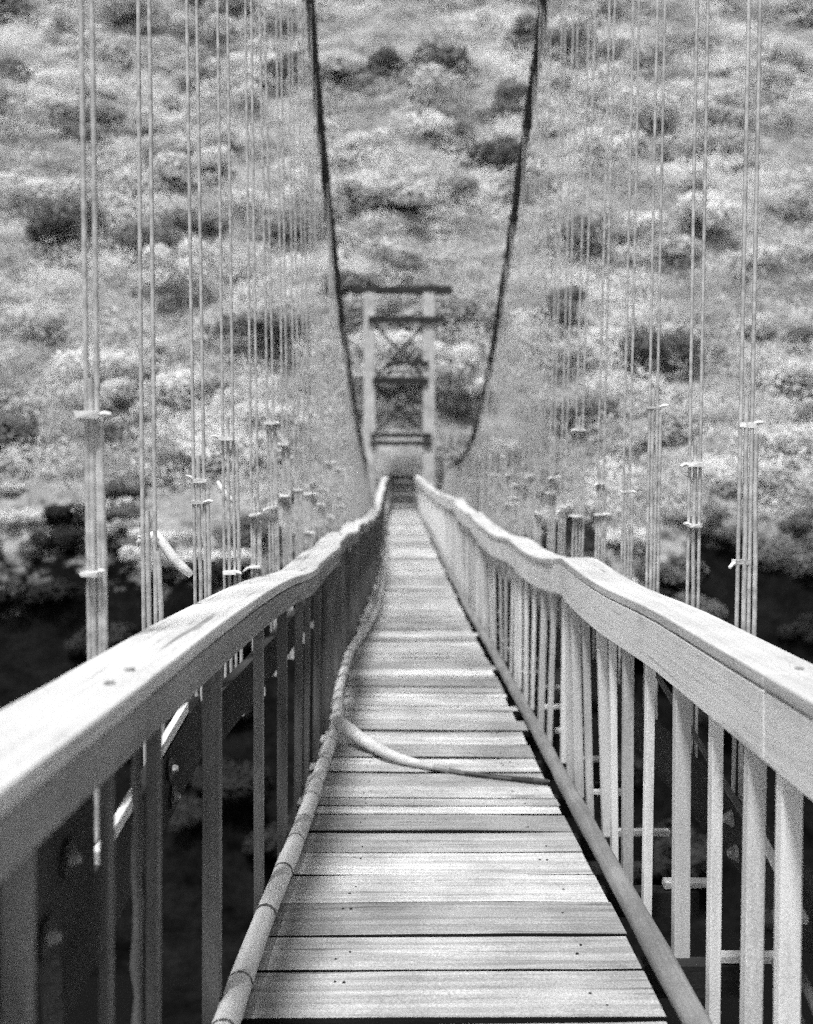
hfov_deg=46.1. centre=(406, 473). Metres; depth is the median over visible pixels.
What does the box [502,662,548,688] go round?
shrub
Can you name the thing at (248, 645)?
shrub
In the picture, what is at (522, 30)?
shrub
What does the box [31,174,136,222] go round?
shrub
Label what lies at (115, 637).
shrub
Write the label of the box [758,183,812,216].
shrub
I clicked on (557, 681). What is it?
shrub
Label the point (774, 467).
shrub
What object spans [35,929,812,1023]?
river
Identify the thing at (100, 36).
shrub
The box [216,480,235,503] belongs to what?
bent stick
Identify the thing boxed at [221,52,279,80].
shrub
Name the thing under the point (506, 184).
shrub
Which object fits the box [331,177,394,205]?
shrub
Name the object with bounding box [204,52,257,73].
shrub
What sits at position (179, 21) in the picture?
shrub
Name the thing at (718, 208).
shrub
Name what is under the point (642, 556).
shrub
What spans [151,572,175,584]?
shrub
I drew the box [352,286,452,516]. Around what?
bridge tower
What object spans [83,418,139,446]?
shrub
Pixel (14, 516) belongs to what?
shrub
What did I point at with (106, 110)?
shrub
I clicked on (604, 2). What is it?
shrub
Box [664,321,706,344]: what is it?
shrub
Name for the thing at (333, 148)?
shrub
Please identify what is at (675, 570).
shrub
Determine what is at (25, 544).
shrub
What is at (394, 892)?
footbridge
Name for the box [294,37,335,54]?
shrub
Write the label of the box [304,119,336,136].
shrub
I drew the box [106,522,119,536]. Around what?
shrub
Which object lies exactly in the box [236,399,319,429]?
shrub
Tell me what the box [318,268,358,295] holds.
shrub
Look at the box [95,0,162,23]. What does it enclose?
shrub
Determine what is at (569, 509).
shrub
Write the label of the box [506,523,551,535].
shrub
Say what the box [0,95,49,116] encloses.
shrub
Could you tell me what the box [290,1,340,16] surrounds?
shrub
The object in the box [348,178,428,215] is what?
shrub
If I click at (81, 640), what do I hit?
shrub
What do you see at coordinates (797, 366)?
shrub
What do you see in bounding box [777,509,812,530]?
shrub
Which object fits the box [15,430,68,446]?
shrub
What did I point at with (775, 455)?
shrub
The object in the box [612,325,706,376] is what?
shrub
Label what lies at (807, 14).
shrub
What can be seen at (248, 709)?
shrub
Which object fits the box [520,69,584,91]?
shrub
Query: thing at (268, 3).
shrub
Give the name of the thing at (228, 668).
shrub
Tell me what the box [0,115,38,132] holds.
shrub
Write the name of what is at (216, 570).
shrub
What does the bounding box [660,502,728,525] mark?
shrub
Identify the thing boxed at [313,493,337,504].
shrub
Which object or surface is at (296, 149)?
shrub
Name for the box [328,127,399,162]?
shrub
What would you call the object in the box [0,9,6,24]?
shrub
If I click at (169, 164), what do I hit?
shrub
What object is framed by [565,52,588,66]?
shrub
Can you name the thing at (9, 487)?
shrub
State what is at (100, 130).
shrub
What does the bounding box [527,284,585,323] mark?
shrub
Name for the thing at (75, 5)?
shrub
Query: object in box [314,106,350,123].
shrub
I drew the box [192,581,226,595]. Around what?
shrub
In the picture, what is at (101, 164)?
shrub
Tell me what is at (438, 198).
shrub
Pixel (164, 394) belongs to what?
shrub
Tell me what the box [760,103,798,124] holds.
shrub
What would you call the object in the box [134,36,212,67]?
shrub
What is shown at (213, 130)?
shrub
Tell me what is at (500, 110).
shrub
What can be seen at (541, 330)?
shrub
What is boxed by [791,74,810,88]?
shrub
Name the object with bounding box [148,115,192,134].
shrub
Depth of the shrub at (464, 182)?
65.69 m
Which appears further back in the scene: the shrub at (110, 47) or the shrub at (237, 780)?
the shrub at (110, 47)
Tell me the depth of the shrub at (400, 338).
50.53 m
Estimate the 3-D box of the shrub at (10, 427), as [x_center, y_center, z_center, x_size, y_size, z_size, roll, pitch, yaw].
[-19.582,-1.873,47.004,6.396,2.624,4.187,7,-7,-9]
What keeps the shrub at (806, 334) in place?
on the hillside
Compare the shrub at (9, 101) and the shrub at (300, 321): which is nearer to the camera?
the shrub at (300, 321)
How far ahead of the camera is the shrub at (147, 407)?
49.31 m
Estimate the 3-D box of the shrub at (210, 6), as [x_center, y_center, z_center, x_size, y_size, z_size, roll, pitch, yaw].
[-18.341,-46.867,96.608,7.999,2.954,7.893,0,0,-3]
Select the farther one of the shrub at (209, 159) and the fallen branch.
the shrub at (209, 159)
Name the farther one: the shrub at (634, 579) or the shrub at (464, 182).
the shrub at (464, 182)
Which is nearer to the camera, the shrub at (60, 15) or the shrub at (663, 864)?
the shrub at (663, 864)
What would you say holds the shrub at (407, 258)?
on the hillside
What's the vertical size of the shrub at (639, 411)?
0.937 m
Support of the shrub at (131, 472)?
on the hillside
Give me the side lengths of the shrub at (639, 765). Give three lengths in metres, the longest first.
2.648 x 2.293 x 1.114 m
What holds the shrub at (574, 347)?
on the hillside
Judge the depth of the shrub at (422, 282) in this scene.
56.28 m
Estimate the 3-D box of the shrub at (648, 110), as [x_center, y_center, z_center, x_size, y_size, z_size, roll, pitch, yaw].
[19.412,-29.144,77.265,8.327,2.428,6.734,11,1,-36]
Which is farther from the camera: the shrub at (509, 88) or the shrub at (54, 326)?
the shrub at (509, 88)
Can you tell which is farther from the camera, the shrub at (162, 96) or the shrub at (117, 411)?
the shrub at (162, 96)
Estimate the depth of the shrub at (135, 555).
40.84 m
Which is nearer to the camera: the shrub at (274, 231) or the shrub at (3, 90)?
the shrub at (274, 231)
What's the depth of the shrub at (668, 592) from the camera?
41.85 m
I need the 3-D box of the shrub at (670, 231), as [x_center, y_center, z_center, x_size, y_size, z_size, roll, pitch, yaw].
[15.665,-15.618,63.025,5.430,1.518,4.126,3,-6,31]
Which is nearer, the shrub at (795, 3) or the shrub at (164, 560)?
the shrub at (164, 560)
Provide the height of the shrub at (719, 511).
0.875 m
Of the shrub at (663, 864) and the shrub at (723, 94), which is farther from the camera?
the shrub at (723, 94)
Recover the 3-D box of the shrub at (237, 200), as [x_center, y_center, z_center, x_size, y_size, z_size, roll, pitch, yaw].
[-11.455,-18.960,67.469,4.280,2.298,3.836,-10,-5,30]
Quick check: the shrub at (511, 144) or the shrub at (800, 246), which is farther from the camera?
the shrub at (511, 144)
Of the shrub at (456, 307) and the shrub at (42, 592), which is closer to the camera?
the shrub at (42, 592)
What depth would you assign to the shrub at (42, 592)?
39.04 m
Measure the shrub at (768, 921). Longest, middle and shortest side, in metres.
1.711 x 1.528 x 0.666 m
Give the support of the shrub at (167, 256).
on the hillside
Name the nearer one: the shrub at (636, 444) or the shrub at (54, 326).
the shrub at (636, 444)
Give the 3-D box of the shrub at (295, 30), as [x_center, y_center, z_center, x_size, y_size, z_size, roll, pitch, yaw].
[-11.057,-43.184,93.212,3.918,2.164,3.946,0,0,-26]
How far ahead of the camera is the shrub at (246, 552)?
41.34 m
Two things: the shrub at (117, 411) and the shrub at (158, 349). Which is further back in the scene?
the shrub at (158, 349)
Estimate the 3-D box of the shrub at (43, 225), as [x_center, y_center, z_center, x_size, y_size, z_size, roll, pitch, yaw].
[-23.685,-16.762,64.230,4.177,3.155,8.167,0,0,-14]
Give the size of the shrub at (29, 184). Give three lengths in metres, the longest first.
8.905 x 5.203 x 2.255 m
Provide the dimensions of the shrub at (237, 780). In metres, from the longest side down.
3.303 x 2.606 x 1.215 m
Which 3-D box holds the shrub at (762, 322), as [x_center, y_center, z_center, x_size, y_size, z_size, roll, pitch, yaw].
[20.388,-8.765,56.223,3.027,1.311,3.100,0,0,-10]
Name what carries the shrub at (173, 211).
on the hillside
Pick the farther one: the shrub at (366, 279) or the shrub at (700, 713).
the shrub at (366, 279)
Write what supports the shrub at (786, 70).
on the hillside
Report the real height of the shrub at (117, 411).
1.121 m
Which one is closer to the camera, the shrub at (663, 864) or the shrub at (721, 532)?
the shrub at (663, 864)
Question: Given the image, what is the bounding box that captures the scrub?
[0,0,812,542]
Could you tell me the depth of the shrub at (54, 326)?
54.91 m
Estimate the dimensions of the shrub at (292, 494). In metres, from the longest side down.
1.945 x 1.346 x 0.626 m
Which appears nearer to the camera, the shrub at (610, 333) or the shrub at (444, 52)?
the shrub at (610, 333)
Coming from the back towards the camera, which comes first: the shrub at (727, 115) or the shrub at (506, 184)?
the shrub at (727, 115)
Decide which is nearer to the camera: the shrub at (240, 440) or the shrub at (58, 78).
the shrub at (240, 440)
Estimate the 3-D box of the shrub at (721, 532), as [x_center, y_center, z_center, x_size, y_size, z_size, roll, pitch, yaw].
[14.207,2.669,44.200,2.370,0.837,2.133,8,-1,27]
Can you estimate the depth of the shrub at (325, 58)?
81.03 m
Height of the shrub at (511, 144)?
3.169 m
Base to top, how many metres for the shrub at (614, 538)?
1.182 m
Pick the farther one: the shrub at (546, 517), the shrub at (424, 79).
the shrub at (424, 79)
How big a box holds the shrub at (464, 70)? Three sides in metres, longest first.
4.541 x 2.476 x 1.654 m
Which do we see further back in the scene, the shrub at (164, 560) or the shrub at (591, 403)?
the shrub at (591, 403)
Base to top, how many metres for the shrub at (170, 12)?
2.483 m
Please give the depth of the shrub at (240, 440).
46.61 m
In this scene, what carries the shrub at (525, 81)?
on the hillside
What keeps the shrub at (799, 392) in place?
on the hillside
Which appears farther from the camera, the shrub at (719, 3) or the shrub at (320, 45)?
the shrub at (719, 3)
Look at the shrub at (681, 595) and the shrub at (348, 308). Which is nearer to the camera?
the shrub at (681, 595)
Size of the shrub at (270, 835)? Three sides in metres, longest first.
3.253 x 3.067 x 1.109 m
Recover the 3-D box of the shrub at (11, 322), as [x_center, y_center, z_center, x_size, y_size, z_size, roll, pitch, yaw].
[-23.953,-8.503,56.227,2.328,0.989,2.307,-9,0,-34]
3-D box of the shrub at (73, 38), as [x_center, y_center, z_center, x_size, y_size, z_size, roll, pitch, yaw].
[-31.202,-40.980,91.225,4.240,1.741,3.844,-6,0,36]
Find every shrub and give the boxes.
[0,0,41,20]
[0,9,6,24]
[0,56,37,80]
[0,78,31,108]
[0,79,33,95]
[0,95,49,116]
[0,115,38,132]
[0,172,91,201]
[0,320,20,335]
[0,394,11,409]
[0,396,47,420]
[0,408,68,462]
[0,483,29,492]
[0,507,45,524]
[0,577,83,606]
[6,464,33,475]
[9,314,72,339]
[14,95,131,129]
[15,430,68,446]
[16,539,50,554]
[19,193,80,244]
[27,522,85,549]
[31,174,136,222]
[32,68,131,96]
[37,388,57,396]
[39,3,88,37]
[41,502,84,524]
[44,344,147,389]
[45,0,97,17]
[53,377,138,417]
[59,30,96,49]
[64,39,135,67]
[64,621,136,654]
[71,496,135,519]
[73,627,129,651]
[74,123,109,146]
[76,31,135,49]
[76,215,179,258]
[82,503,145,524]
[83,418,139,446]
[86,159,115,172]
[91,352,173,380]
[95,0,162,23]
[98,136,160,161]
[98,198,144,216]
[100,401,134,420]
[105,481,145,495]
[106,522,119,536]
[107,371,149,390]
[108,151,201,194]
[109,471,172,490]
[111,514,152,533]
[118,544,159,561]
[122,469,133,479]
[126,107,166,131]
[127,337,170,352]
[127,528,178,543]
[128,244,213,293]
[128,401,174,419]
[134,4,202,32]
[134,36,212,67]
[135,387,166,401]
[136,548,174,574]
[136,725,167,754]
[143,367,243,406]
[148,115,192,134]
[148,448,226,472]
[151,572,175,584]
[154,202,228,230]
[157,91,202,111]
[166,794,201,833]
[169,9,242,46]
[170,418,198,433]
[172,71,232,97]
[172,236,222,264]
[174,135,217,154]
[177,529,202,542]
[177,547,227,565]
[178,0,256,10]
[186,557,250,580]
[186,765,201,793]
[192,13,242,45]
[192,143,238,178]
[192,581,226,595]
[192,689,252,719]
[193,64,221,81]
[194,323,226,338]
[195,419,220,433]
[195,430,293,455]
[196,379,239,396]
[197,757,273,803]
[198,601,264,650]
[199,0,260,20]
[200,126,240,144]
[202,540,268,567]
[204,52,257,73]
[211,525,250,540]
[213,309,313,339]
[213,509,282,548]
[214,264,272,282]
[217,188,272,214]
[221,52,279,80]
[222,660,234,679]
[226,81,263,106]
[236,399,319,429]
[238,16,296,39]
[239,0,339,22]
[239,704,265,720]
[242,808,293,856]
[243,50,307,88]
[247,38,287,55]
[249,521,294,541]
[251,214,297,243]
[254,406,306,430]
[277,13,304,37]
[278,489,303,499]
[280,203,342,240]
[281,167,339,203]
[287,317,315,334]
[288,135,317,156]
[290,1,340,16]
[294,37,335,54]
[295,50,355,85]
[295,141,358,169]
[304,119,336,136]
[306,487,332,497]
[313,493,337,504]
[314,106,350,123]
[315,340,363,358]
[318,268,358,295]
[323,293,377,331]
[325,226,365,247]
[326,57,371,81]
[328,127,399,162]
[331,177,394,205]
[332,397,376,420]
[341,272,383,294]
[343,351,476,393]
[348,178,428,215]
[348,327,437,359]
[351,73,407,90]
[356,46,416,81]
[359,240,429,273]
[376,295,422,313]
[387,295,512,331]
[399,347,422,360]
[400,109,458,140]
[401,192,454,210]
[403,62,464,107]
[408,278,455,299]
[409,41,472,71]
[424,175,479,197]
[434,64,479,82]
[435,341,481,367]
[435,391,478,412]
[444,119,484,140]
[447,137,495,161]
[448,335,486,350]
[453,437,523,469]
[461,376,494,397]
[469,483,508,506]
[470,579,523,621]
[472,8,512,30]
[473,97,524,123]
[479,135,542,173]
[489,175,558,205]
[492,78,540,107]
[501,13,552,51]
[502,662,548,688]
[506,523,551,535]
[507,585,561,614]
[509,20,597,61]
[512,533,532,539]
[513,77,556,101]
[513,480,546,493]
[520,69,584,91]
[522,341,545,351]
[525,205,615,255]
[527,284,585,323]
[533,111,571,134]
[533,326,550,334]
[537,340,599,368]
[537,527,600,556]
[538,506,592,529]
[539,523,600,543]
[544,724,554,731]
[545,669,597,706]
[547,390,628,419]
[551,14,587,29]
[556,499,610,514]
[557,546,615,569]
[564,77,622,114]
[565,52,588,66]
[567,0,601,20]
[573,34,630,59]
[575,127,627,160]
[577,0,629,13]
[577,62,628,86]
[584,750,643,788]
[590,33,618,44]
[590,852,671,883]
[591,639,636,664]
[593,87,681,128]
[593,327,631,344]
[600,523,649,548]
[605,234,701,262]
[605,440,643,453]
[607,222,682,246]
[612,131,677,153]
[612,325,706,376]
[620,38,678,70]
[621,210,695,232]
[623,358,665,378]
[626,558,709,585]
[632,403,655,416]
[632,575,640,584]
[634,426,694,443]
[638,551,656,561]
[639,819,706,877]
[649,29,694,44]
[655,586,680,598]
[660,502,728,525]
[662,416,702,430]
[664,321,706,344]
[667,590,703,607]
[670,592,727,618]
[672,191,742,230]
[675,122,763,159]
[675,164,715,189]
[676,34,723,52]
[683,103,755,128]
[686,522,735,540]
[690,0,738,10]
[694,708,725,731]
[697,86,751,106]
[701,501,730,519]
[704,341,727,355]
[705,459,796,490]
[709,53,775,72]
[725,61,797,89]
[725,313,778,332]
[726,245,785,269]
[740,907,773,931]
[750,37,812,73]
[752,531,812,578]
[755,359,812,383]
[755,418,812,450]
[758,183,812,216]
[759,450,791,461]
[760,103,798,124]
[762,6,812,25]
[764,241,812,258]
[776,620,812,643]
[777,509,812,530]
[779,327,812,344]
[782,0,810,11]
[784,386,812,398]
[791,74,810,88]
[792,401,812,417]
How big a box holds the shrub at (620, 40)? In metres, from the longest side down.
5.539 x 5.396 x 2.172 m
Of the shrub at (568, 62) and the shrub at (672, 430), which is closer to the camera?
the shrub at (672, 430)
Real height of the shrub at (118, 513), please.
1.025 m
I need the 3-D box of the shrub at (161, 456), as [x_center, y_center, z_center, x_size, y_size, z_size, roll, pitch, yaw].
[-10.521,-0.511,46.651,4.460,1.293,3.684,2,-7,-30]
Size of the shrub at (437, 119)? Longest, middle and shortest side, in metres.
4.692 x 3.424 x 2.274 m
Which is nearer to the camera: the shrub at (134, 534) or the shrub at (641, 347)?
the shrub at (134, 534)
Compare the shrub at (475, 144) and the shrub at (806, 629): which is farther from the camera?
the shrub at (475, 144)
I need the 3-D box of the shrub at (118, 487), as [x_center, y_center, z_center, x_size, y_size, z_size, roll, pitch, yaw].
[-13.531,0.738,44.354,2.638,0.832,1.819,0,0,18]
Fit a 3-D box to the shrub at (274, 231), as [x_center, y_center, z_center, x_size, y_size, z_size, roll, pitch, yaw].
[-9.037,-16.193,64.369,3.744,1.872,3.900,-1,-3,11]
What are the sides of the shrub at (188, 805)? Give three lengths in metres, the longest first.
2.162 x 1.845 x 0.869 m
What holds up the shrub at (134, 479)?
on the hillside
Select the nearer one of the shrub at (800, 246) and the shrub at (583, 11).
the shrub at (800, 246)
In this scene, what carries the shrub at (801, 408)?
on the hillside
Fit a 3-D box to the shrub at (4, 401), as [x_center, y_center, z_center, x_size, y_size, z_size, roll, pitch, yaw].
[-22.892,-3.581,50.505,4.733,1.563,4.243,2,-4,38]
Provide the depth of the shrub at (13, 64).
84.61 m
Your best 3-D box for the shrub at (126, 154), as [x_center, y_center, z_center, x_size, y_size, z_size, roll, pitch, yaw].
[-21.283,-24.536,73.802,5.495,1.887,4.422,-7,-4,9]
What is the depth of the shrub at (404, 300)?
55.12 m
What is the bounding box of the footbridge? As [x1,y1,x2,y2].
[0,0,812,1023]
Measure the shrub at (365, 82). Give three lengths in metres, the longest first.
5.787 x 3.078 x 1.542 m
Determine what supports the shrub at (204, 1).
on the hillside
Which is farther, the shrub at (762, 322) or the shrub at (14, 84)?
the shrub at (14, 84)
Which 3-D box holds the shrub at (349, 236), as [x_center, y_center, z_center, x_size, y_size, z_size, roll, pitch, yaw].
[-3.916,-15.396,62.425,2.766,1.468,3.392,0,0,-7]
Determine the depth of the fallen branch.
5.74 m
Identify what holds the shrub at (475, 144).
on the hillside
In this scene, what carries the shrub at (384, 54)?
on the hillside
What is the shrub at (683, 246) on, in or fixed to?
on the hillside
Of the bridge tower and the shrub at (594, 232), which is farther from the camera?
the shrub at (594, 232)
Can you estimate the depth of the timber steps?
44.17 m
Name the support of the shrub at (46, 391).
on the hillside
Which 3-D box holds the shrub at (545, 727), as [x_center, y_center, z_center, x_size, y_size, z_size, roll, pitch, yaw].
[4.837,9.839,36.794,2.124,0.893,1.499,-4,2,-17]
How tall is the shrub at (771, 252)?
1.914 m
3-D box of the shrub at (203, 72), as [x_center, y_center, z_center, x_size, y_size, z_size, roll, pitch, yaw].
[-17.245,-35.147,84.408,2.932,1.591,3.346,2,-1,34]
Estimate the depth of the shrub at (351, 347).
53.55 m
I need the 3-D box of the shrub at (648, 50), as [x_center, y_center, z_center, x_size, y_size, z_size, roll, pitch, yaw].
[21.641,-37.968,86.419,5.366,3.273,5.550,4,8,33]
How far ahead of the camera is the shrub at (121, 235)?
62.37 m
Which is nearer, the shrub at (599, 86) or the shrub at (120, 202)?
the shrub at (120, 202)
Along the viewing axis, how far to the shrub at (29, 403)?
48.97 m
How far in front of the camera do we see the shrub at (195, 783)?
34.04 m
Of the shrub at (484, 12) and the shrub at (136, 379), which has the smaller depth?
the shrub at (136, 379)
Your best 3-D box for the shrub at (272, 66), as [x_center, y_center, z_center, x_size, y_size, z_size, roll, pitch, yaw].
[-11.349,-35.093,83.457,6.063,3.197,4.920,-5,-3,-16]
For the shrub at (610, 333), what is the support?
on the hillside
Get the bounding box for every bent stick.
[136,531,193,577]
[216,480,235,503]
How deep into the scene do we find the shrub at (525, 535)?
42.99 m
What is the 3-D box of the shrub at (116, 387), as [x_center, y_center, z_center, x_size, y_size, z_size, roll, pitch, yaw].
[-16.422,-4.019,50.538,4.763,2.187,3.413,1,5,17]
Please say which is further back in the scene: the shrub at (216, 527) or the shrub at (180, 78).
the shrub at (180, 78)
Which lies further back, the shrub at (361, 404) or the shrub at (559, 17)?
the shrub at (559, 17)
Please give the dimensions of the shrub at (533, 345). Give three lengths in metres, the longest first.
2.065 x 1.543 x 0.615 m
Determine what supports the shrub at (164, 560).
on the hillside
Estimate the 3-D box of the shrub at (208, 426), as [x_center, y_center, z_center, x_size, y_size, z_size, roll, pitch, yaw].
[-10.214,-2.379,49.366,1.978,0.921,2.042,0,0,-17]
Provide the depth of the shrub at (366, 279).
56.35 m
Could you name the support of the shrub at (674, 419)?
on the hillside
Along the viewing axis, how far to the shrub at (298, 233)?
63.15 m
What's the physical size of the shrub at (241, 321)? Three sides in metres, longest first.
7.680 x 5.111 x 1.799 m
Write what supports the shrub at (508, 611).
on the hillside
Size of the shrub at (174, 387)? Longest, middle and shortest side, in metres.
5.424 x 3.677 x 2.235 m
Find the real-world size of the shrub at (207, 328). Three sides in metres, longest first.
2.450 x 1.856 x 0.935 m
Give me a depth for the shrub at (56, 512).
42.17 m
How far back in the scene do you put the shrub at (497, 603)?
39.32 m
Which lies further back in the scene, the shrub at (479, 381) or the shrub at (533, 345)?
the shrub at (533, 345)
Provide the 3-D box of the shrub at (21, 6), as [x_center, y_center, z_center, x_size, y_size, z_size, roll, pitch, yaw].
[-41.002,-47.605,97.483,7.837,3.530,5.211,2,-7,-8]
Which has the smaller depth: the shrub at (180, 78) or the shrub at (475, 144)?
the shrub at (475, 144)
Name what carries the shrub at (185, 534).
on the hillside
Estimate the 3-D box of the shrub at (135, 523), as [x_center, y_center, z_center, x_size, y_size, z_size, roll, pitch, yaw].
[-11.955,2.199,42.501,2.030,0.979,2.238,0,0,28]
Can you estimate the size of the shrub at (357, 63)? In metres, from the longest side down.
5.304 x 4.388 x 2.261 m
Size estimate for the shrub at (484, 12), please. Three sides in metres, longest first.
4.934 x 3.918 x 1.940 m
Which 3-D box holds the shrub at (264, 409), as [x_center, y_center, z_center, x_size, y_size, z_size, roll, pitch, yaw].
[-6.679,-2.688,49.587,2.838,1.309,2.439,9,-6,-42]
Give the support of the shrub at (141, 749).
on the hillside
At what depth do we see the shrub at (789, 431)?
47.92 m
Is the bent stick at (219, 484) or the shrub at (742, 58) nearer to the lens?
the bent stick at (219, 484)
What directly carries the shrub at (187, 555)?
on the hillside
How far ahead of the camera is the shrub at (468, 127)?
74.50 m
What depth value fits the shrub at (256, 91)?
79.05 m
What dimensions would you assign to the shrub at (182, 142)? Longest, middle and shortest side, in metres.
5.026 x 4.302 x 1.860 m
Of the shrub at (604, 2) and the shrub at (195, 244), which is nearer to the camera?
the shrub at (195, 244)
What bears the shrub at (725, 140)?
on the hillside
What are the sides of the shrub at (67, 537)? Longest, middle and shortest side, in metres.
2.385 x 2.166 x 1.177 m
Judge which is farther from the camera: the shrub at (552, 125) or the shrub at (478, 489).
the shrub at (552, 125)
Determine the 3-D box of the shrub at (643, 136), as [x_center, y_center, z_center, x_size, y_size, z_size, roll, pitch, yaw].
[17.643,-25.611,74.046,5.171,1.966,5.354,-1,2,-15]
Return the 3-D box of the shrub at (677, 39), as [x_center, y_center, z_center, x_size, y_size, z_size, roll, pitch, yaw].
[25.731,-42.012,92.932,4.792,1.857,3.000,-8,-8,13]
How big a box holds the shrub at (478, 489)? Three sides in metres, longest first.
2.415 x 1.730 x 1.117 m
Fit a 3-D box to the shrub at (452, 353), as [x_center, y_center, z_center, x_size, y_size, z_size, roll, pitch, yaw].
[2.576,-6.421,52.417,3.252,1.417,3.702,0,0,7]
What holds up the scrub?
on the hillside
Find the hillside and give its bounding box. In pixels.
[0,0,812,1023]
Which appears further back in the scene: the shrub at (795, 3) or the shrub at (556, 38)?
the shrub at (795, 3)
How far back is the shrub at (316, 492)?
44.98 m
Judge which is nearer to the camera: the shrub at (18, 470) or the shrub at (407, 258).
the shrub at (18, 470)
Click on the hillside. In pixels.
(34, 654)
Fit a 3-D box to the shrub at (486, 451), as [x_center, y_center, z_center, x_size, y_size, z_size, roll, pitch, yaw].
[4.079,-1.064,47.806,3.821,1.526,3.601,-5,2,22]
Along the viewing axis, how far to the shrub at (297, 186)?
66.23 m
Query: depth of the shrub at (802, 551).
42.83 m
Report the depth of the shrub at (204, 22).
91.07 m
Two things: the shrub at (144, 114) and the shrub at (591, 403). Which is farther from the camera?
the shrub at (144, 114)
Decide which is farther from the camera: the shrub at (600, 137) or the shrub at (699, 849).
the shrub at (600, 137)
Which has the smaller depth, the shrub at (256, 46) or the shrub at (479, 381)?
the shrub at (479, 381)
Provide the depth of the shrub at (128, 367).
51.88 m
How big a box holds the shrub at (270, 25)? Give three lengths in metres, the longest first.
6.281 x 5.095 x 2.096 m
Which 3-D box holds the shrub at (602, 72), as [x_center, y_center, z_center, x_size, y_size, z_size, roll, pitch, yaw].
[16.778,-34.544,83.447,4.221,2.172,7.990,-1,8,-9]
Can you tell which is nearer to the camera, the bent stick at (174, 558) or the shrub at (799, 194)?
the bent stick at (174, 558)
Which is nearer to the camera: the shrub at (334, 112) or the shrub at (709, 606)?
the shrub at (709, 606)
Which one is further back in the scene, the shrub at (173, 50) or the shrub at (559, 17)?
the shrub at (559, 17)
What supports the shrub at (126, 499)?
on the hillside
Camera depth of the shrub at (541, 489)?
46.12 m
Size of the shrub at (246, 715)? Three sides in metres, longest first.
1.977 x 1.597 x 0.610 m
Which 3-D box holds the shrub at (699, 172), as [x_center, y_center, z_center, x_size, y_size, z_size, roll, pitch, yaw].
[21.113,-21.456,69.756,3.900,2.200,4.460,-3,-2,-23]
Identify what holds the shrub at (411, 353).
on the hillside
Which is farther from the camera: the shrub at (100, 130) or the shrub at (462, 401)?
the shrub at (100, 130)
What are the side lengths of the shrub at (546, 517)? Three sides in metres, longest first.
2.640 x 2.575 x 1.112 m
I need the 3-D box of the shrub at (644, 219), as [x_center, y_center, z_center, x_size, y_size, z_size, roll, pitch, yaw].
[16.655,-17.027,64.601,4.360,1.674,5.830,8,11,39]
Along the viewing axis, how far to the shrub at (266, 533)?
42.44 m
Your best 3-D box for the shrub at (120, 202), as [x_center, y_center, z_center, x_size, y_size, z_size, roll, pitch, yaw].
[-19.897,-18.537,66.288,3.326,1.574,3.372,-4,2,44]
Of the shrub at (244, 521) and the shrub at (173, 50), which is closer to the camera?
the shrub at (244, 521)
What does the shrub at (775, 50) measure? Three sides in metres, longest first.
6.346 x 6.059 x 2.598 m
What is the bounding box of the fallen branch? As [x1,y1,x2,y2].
[332,716,549,784]
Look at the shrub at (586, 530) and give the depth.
43.17 m
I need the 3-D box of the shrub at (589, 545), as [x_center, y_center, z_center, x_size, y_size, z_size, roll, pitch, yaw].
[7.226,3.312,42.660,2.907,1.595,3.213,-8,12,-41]
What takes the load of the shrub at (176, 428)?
on the hillside
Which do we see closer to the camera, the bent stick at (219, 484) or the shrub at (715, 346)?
the bent stick at (219, 484)
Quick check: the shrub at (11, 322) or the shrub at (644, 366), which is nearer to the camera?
the shrub at (644, 366)
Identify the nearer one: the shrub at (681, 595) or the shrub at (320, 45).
the shrub at (681, 595)
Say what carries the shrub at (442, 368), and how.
on the hillside
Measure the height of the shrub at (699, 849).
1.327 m
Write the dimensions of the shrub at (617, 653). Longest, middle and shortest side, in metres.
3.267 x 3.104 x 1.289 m
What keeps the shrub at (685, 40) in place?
on the hillside
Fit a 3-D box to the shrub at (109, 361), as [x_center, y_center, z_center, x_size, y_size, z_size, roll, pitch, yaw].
[-16.691,-5.811,52.736,5.198,2.875,5.986,6,1,5]
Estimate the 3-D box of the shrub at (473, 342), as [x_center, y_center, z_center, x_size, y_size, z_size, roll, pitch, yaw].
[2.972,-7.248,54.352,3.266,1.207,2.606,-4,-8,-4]
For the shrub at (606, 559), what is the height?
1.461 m
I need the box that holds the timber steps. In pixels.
[388,471,415,509]
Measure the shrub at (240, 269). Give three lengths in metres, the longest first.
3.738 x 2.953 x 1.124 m
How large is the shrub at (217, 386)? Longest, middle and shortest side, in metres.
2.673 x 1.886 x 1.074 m
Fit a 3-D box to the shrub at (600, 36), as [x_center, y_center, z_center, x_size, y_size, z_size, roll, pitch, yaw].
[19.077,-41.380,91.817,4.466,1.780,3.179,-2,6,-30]

